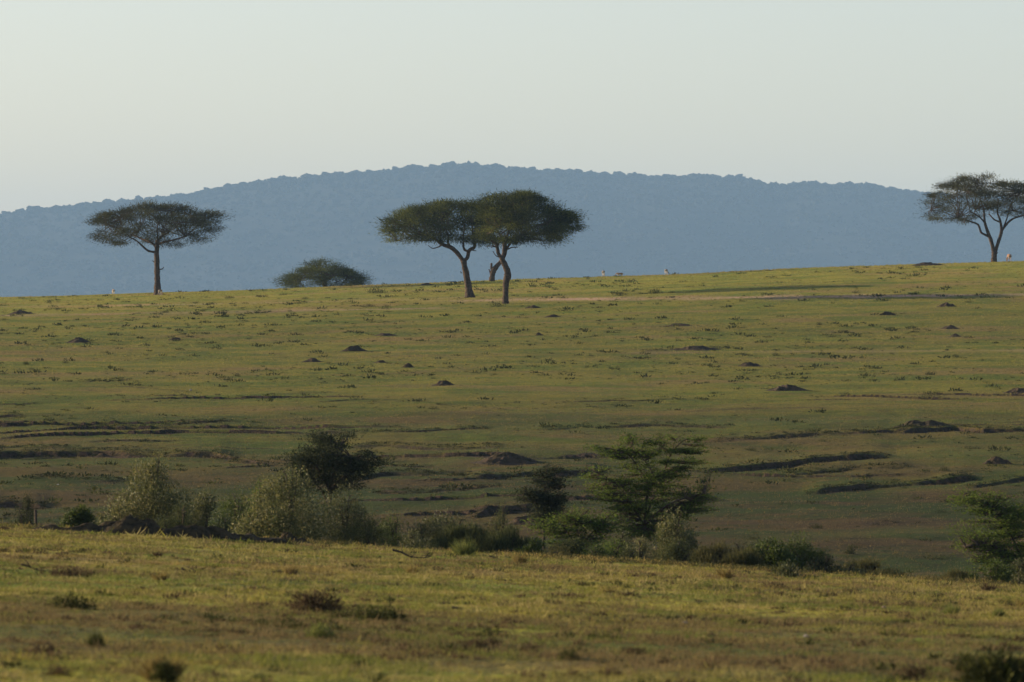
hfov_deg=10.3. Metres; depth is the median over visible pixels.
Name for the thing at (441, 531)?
gully bush
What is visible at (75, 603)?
grass tussock
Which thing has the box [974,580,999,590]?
grass tussock
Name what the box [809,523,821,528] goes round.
shrub
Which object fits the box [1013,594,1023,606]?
grass tussock
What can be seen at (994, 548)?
young acacia
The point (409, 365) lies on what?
earth mound
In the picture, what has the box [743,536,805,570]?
gully bush
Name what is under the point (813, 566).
gully bush
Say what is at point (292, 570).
grass tussock
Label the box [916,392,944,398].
shrub
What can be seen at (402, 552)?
fallen branch
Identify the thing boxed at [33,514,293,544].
earth bank
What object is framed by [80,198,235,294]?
umbrella acacia
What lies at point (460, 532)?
gully bush
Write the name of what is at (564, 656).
grass tussock
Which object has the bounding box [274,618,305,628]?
grass tussock
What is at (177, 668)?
grass tussock
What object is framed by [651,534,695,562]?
gully bush
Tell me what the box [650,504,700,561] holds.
gully bush
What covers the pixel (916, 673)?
grass tussock
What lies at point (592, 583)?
grass tussock
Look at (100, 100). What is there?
sky
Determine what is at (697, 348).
earth mound
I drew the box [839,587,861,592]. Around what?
grass tussock
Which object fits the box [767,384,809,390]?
earth mound
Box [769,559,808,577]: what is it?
grass tussock
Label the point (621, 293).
shrub
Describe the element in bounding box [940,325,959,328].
earth mound
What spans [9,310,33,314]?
earth mound
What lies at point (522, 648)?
grass tussock
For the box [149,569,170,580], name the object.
grass tussock
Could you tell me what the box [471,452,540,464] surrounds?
earth mound
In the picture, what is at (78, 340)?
earth mound
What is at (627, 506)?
young acacia
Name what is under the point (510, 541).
gully bush
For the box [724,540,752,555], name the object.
gully bush
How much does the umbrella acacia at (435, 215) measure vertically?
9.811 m
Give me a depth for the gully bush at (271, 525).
124.26 m
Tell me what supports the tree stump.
on the ground at (402, 505)
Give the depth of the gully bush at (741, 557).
120.89 m
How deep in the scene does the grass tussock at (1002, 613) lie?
75.76 m
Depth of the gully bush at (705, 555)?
122.89 m
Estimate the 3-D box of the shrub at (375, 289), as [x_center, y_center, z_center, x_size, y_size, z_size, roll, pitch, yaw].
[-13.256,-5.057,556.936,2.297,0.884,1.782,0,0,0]
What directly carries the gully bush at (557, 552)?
on the ground at (402, 505)
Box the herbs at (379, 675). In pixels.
[0,528,1022,681]
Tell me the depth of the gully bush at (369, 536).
124.87 m
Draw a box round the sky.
[0,0,1023,213]
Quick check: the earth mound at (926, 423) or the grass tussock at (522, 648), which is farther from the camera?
the earth mound at (926, 423)
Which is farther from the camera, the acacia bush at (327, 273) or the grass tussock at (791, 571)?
the acacia bush at (327, 273)
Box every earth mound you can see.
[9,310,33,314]
[66,337,89,342]
[303,358,321,361]
[342,345,366,350]
[373,333,394,335]
[401,363,412,367]
[431,380,453,385]
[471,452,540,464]
[505,515,538,524]
[664,323,692,326]
[671,345,720,350]
[738,362,760,366]
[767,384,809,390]
[882,311,895,314]
[895,420,949,426]
[911,262,941,265]
[937,302,956,306]
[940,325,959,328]
[982,456,1012,463]
[1004,387,1023,393]
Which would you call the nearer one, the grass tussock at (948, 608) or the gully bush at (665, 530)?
the grass tussock at (948, 608)
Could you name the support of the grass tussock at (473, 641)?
on the ground at (402, 505)
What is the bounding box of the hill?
[0,169,1023,296]
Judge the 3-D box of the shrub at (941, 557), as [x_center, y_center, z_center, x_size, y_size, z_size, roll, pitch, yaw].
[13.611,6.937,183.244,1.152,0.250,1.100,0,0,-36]
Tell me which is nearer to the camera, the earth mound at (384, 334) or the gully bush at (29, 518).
the gully bush at (29, 518)
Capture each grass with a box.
[0,518,1023,681]
[0,522,1017,584]
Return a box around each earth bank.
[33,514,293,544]
[277,531,310,543]
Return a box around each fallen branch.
[21,558,41,570]
[392,549,431,557]
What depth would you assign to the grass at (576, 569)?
68.09 m
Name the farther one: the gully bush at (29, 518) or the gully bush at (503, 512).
the gully bush at (29, 518)
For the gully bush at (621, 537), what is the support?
on the ground at (402, 505)
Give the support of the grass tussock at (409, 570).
on the ground at (402, 505)
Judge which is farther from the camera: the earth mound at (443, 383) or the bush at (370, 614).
the earth mound at (443, 383)
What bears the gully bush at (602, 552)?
on the ground at (402, 505)
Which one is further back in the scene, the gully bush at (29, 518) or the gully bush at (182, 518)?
the gully bush at (29, 518)
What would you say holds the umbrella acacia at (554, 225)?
on the ground at (402, 505)
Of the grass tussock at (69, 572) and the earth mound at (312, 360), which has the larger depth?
the earth mound at (312, 360)
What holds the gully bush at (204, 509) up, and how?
on the ground at (402, 505)
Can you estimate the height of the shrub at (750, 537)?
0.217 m
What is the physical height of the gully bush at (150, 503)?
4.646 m
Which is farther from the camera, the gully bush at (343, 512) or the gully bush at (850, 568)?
the gully bush at (343, 512)
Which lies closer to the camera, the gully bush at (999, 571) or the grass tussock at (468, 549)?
the grass tussock at (468, 549)
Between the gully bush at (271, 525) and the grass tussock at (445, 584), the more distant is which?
the gully bush at (271, 525)
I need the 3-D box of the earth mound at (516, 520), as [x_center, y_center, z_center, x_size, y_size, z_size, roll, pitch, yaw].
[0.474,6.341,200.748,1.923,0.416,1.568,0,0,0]
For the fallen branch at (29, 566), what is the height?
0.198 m
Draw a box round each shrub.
[368,286,387,292]
[612,290,627,295]
[648,286,662,293]
[743,534,761,538]
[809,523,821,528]
[844,545,854,553]
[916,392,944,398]
[918,553,951,559]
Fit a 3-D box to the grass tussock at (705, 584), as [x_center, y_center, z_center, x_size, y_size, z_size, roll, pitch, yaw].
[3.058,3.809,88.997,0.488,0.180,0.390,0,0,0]
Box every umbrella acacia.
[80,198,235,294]
[369,196,506,297]
[459,188,592,303]
[481,210,536,280]
[914,170,1023,261]
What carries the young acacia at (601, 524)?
on the ground at (402, 505)
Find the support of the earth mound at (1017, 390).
on the ground at (402, 505)
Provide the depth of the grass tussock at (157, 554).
94.19 m
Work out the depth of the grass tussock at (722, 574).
99.56 m
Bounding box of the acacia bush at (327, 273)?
[268,255,376,287]
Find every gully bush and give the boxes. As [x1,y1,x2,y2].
[15,491,35,525]
[56,503,99,527]
[94,452,195,527]
[155,500,193,528]
[173,484,236,532]
[204,486,250,531]
[221,463,341,541]
[238,477,280,536]
[299,478,383,543]
[334,512,399,546]
[364,512,411,546]
[394,506,453,547]
[398,529,440,549]
[419,511,465,549]
[430,518,493,552]
[473,521,547,553]
[482,513,522,536]
[490,497,512,535]
[513,537,548,553]
[537,542,580,556]
[546,536,608,557]
[575,541,617,557]
[587,535,626,557]
[592,524,646,558]
[617,535,662,560]
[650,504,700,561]
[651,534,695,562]
[687,540,738,564]
[713,545,769,567]
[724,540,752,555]
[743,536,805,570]
[778,530,834,571]
[805,553,839,573]
[820,558,914,575]
[821,559,867,574]
[931,568,970,579]
[965,557,1018,582]
[1010,557,1023,584]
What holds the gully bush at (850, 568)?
on the ground at (402, 505)
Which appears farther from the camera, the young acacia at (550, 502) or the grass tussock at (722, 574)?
the young acacia at (550, 502)
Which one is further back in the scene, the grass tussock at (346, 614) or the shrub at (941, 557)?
the shrub at (941, 557)
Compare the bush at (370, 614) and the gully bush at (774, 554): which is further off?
the gully bush at (774, 554)
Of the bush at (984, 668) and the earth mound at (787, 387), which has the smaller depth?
the bush at (984, 668)
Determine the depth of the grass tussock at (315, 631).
54.77 m
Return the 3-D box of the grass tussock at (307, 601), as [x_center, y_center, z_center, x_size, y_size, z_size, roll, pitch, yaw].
[-2.228,2.963,64.501,0.781,0.377,0.689,0,0,0]
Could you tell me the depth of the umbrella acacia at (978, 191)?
609.35 m
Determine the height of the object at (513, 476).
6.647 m
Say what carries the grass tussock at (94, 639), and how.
on the ground at (402, 505)
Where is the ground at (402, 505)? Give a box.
[0,261,1023,681]
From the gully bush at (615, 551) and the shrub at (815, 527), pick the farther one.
the shrub at (815, 527)
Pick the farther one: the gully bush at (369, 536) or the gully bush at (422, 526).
the gully bush at (422, 526)
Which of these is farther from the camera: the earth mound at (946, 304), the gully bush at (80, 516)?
the earth mound at (946, 304)
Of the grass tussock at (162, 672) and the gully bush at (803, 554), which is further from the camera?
the gully bush at (803, 554)
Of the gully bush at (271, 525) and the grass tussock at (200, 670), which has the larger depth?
the gully bush at (271, 525)
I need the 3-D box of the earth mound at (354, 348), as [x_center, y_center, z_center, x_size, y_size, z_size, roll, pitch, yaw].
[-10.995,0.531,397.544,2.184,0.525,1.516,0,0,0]
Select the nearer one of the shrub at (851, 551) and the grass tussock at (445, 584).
the grass tussock at (445, 584)
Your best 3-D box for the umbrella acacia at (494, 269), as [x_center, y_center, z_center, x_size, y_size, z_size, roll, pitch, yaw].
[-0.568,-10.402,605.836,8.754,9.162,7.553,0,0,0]
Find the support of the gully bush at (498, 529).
on the ground at (402, 505)
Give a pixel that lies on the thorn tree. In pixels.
(331, 459)
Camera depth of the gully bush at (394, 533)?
133.94 m
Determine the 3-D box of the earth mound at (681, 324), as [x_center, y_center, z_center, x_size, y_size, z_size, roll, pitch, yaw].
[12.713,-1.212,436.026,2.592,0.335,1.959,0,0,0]
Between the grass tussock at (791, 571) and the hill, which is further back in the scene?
the hill
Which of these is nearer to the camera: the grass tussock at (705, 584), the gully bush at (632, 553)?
the grass tussock at (705, 584)
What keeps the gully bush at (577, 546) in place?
on the ground at (402, 505)
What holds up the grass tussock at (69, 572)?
on the ground at (402, 505)
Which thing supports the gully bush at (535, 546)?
on the ground at (402, 505)
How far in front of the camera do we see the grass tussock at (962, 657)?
49.08 m
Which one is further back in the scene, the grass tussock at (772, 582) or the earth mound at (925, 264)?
the earth mound at (925, 264)
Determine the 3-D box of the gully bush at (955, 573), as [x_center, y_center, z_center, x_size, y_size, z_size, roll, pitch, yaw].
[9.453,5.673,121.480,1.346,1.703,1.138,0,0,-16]
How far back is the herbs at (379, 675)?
59.82 m
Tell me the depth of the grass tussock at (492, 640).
54.19 m
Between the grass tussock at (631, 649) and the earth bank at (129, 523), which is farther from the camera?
the earth bank at (129, 523)
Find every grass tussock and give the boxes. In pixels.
[40,565,98,577]
[42,662,73,675]
[43,590,97,609]
[84,631,105,646]
[129,645,192,678]
[146,656,177,681]
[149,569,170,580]
[152,550,161,556]
[195,665,215,672]
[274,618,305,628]
[280,561,299,573]
[283,587,347,612]
[304,622,337,639]
[327,608,360,617]
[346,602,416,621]
[403,561,423,573]
[414,580,454,586]
[445,537,477,555]
[463,637,490,648]
[484,635,506,645]
[510,548,529,562]
[517,642,539,651]
[556,648,582,659]
[576,580,600,586]
[593,664,626,675]
[598,585,616,593]
[620,646,651,654]
[696,579,721,588]
[713,561,736,578]
[761,580,789,588]
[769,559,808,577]
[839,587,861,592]
[892,662,933,680]
[897,600,913,606]
[939,601,959,614]
[948,649,977,673]
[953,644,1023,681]
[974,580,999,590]
[992,606,1005,616]
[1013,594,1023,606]
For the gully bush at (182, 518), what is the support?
on the ground at (402, 505)
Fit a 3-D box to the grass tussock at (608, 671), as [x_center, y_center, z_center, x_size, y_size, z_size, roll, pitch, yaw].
[0.811,2.729,46.995,0.311,0.126,0.240,0,0,0]
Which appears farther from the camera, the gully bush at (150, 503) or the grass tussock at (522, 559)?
the gully bush at (150, 503)
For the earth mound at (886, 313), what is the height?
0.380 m
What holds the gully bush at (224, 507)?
on the ground at (402, 505)
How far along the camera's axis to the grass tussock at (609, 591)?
80.48 m
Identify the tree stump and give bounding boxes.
[34,510,40,525]
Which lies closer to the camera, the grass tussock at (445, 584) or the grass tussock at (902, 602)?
the grass tussock at (902, 602)
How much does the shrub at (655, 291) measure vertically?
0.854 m
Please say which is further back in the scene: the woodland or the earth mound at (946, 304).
the woodland
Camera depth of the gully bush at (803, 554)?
123.90 m
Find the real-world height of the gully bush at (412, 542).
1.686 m
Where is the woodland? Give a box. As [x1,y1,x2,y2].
[0,160,1023,296]
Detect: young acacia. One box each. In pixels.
[512,462,580,549]
[520,505,637,546]
[574,430,725,556]
[938,486,1023,577]
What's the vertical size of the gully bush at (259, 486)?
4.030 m
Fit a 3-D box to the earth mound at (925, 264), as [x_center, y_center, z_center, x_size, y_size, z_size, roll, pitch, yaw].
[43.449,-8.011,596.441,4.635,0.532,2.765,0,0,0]
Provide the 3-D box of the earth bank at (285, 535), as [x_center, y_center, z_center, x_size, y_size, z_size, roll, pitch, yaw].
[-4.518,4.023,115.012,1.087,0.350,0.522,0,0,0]
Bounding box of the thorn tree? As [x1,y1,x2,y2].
[278,429,395,537]
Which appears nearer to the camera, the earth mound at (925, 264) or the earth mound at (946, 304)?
the earth mound at (946, 304)
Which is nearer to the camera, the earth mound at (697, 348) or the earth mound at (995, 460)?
the earth mound at (995, 460)
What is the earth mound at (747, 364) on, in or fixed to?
on the ground at (402, 505)
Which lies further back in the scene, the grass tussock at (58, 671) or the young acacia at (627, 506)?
the young acacia at (627, 506)
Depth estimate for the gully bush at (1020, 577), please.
124.42 m

